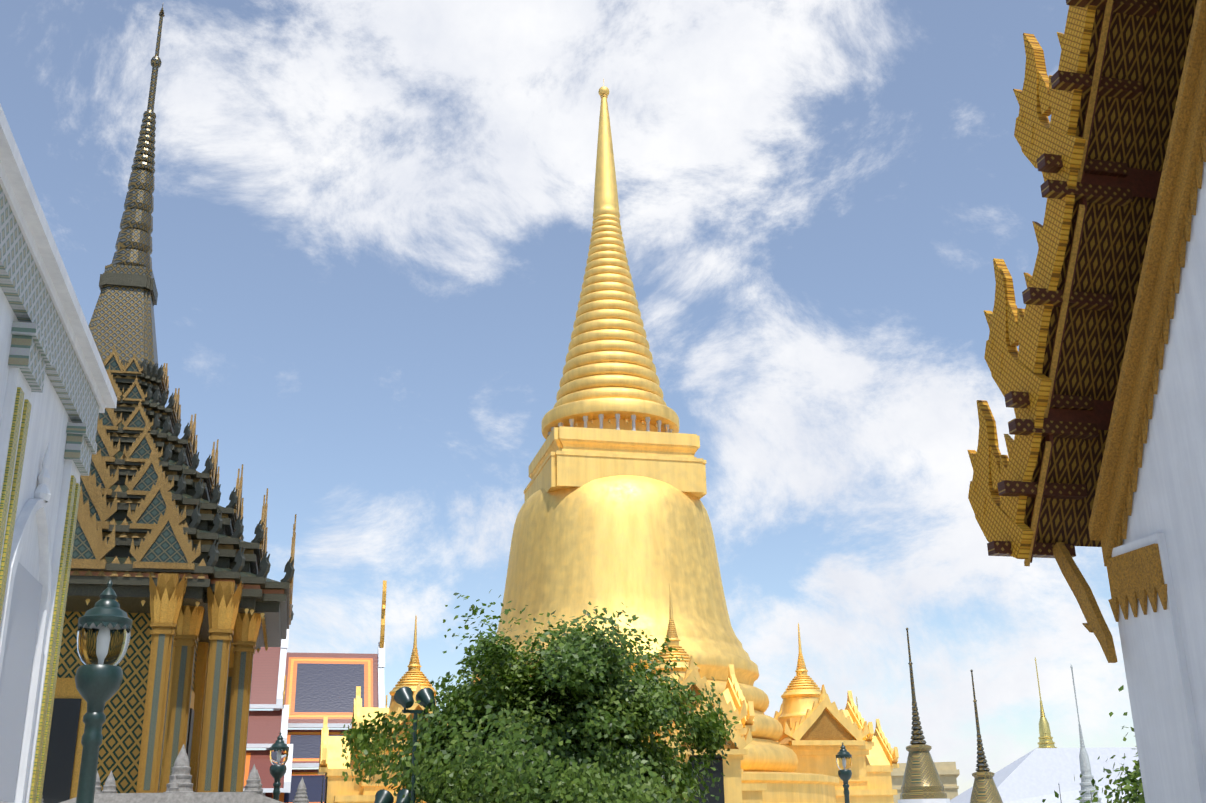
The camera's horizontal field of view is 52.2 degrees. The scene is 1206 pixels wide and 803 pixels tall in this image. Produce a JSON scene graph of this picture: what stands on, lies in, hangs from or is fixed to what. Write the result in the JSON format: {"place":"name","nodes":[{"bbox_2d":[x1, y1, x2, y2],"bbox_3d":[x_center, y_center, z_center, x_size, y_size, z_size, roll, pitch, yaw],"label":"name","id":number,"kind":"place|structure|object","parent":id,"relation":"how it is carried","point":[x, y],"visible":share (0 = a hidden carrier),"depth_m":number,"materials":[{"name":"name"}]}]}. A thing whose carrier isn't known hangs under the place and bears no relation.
{"place":"outdoors","nodes":[
{"label":"outdoors","id":0,"kind":"place"},
{"bbox_2d":[0,104,116,802],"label":"hall wall","id":1,"kind":"structure","parent":0,"point":[25,615],"depth_m":21.54,"materials":[{"name":"white paint"}]},
{"bbox_2d":[0,185,98,802],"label":"building trim","id":2,"kind":"structure","parent":1,"relation":"attached to","point":[41,344],"depth_m":21.33,"materials":[{"name":"white paint"}]},
{"bbox_2d":[42,611,208,802],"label":"mondop cella walls","id":3,"kind":"structure","parent":0,"point":[120,745],"depth_m":48.68,"materials":[{"name":"gold metal"}]},
{"bbox_2d":[136,572,261,792],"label":"columns","id":4,"kind":"structure","parent":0,"point":[222,756],"depth_m":47.14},
{"bbox_2d":[65,5,296,648],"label":"tiered spire roof","id":5,"kind":"structure","parent":4,"relation":"on","point":[149,498],"depth_m":51.89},
{"bbox_2d":[85,599,267,652],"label":"hanging bells","id":6,"kind":"object","parent":5,"relation":"hanging from","point":[197,603],"visible":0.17,"depth_m":51.54,"materials":[{"name":"gold metal"}]},
{"bbox_2d":[244,646,377,802],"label":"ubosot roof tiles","id":7,"kind":"object","parent":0,"point":[319,687],"visible":0.24,"depth_m":98.77,"materials":[{"name":"blue tile"}]},
{"bbox_2d":[243,625,384,795],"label":"white trim","id":8,"kind":"structure","parent":7,"relation":"attached to","point":[285,725],"depth_m":96.66,"materials":[{"name":"white paint"}]},
{"bbox_2d":[283,560,387,707],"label":"ubosot chofa","id":9,"kind":"object","parent":8,"relation":"attached to","point":[382,630],"visible":0.52,"depth_m":104.98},
{"bbox_2d":[318,616,436,802],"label":"golden shrine","id":10,"kind":"object","parent":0,"point":[332,768],"visible":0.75,"depth_m":53.43,"materials":[{"name":"gold metal"}]},
{"bbox_2d":[0,0,1136,794],"label":"sky","id":11,"kind":"structure","parent":0,"point":[373,219],"materials":[{"name":"blue"}]},
{"bbox_2d":[891,762,959,802],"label":"cream hall","id":12,"kind":"structure","parent":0,"point":[948,772],"depth_m":136.97,"materials":[{"name":"paint"}]},
{"bbox_2d":[1112,162,1205,802],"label":"hall wall","id":13,"kind":"structure","parent":0,"point":[1164,654],"depth_m":17.48,"materials":[{"name":"white paint"}]},
{"bbox_2d":[987,0,1196,565],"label":"hall roof","id":14,"kind":"structure","parent":13,"relation":"on","point":[1127,83],"depth_m":19.22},
{"bbox_2d":[967,5,1096,558],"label":"roof finials","id":15,"kind":"object","parent":14,"relation":"attached to","point":[1037,135],"visible":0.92,"depth_m":19.53,"materials":[{"name":"gold metal"}]},
{"bbox_2d":[1052,0,1205,662],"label":"roof trim","id":16,"kind":"structure","parent":13,"relation":"attached to","point":[1135,576],"depth_m":18.06,"materials":[{"name":"gold metal"}]},
{"label":"ground","id":17,"kind":"structure","parent":0,"visible":0},
{"bbox_2d":[75,579,132,802],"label":"lamp post","id":18,"kind":"object","parent":17,"relation":"on","point":[97,686],"depth_m":12.66,"materials":[{"name":"teal metal"}]},
{"bbox_2d":[270,732,288,800],"bbox_3d":[-9.684,12.268,36.353,0.571,4.882,0.571,4,-20,-13],"label":"lamp post","id":19,"kind":"object","parent":17,"relation":"on","point":[277,772],"depth_m":36.68,"materials":[{"name":"metal"}]},
{"bbox_2d":[374,789,415,802],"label":"floodlight pole","id":20,"kind":"object","parent":17,"relation":"on","point":[383,796],"visible":0.88,"depth_m":31.02,"materials":[{"name":"metal"}]},
{"bbox_2d":[394,687,434,802],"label":"floodlight pole","id":21,"kind":"object","parent":17,"relation":"on","point":[403,696],"visible":0.94,"depth_m":31.27,"materials":[{"name":"metal"}]},
{"bbox_2d":[339,589,739,802],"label":"bodhi tree","id":22,"kind":"object","parent":17,"relation":"on","point":[577,715],"visible":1,"depth_m":31.26,"materials":[{"name":"green plant"}]},
{"bbox_2d":[836,742,851,802],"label":"lamp post","id":23,"kind":"object","parent":17,"relation":"on","point":[845,775],"depth_m":41.97,"materials":[{"name":"teal metal"}]},
{"bbox_2d":[898,628,949,802],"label":"small stupa","id":24,"kind":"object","parent":17,"relation":"on","point":[922,783],"depth_m":87.37,"materials":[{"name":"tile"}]},
{"bbox_2d":[970,669,1002,802],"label":"small stupa","id":25,"kind":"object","parent":17,"relation":"on","point":[984,789],"depth_m":81.85,"materials":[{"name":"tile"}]},
{"bbox_2d":[950,747,1141,802],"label":"pale roof hall","id":26,"kind":"structure","parent":17,"relation":"on","point":[1037,775],"depth_m":122.26,"materials":[{"name":"white paint"}]},
{"bbox_2d":[1035,658,1056,747],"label":"spire","id":27,"kind":"object","parent":17,"relation":"on","point":[1045,738],"visible":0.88,"depth_m":127.44,"materials":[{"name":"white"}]},
{"bbox_2d":[1070,664,1101,802],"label":"spire","id":28,"kind":"structure","parent":17,"relation":"on","point":[1086,785],"depth_m":89.22,"materials":[{"name":"stone"}]},
{"bbox_2d":[1042,685,1144,802],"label":"bodhi tree","id":29,"kind":"object","parent":17,"relation":"on","point":[1135,789],"visible":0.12,"depth_m":27.01,"materials":[{"name":"green plant"}]},
{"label":"terrace platform","id":30,"kind":"structure","parent":17,"relation":"on","visible":0},
{"bbox_2d":[41,744,308,802],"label":"angkor wat model","id":31,"kind":"object","parent":30,"relation":"on","point":[179,786],"visible":0.85,"depth_m":35.34},
{"bbox_2d":[405,79,838,802],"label":"stupa","id":32,"kind":"object","parent":30,"relation":"on","point":[639,547],"visible":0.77,"depth_m":56.51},
{"bbox_2d":[548,414,671,434],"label":"colonnade columns","id":33,"kind":"structure","parent":32,"relation":"attached to","point":[617,417],"depth_m":59.77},
{"bbox_2d":[547,414,672,437],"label":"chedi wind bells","id":34,"kind":"object","parent":32,"relation":"attached to","point":[656,426],"visible":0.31,"depth_m":59.73,"materials":[{"name":"metal"}]},
{"bbox_2d":[524,426,706,502],"bbox_3d":[0.423,3.921,61.725,7.640,2.950,7.640,4,-20,-13],"label":"stupa square base","id":35,"kind":"object","parent":32,"relation":"attached to","point":[568,457],"visible":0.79,"depth_m":58.48,"materials":[{"name":"gold metal"}]},
{"bbox_2d":[641,583,766,802],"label":"golden shrine","id":36,"kind":"object","parent":32,"relation":"attached to","point":[732,788],"visible":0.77,"depth_m":46.14,"materials":[{"name":"gold metal"}]},
{"bbox_2d":[774,623,898,802],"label":"golden shrine","id":37,"kind":"object","parent":32,"relation":"attached to","point":[818,727],"visible":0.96,"depth_m":57.87,"materials":[{"name":"gold metal"}]}
]}

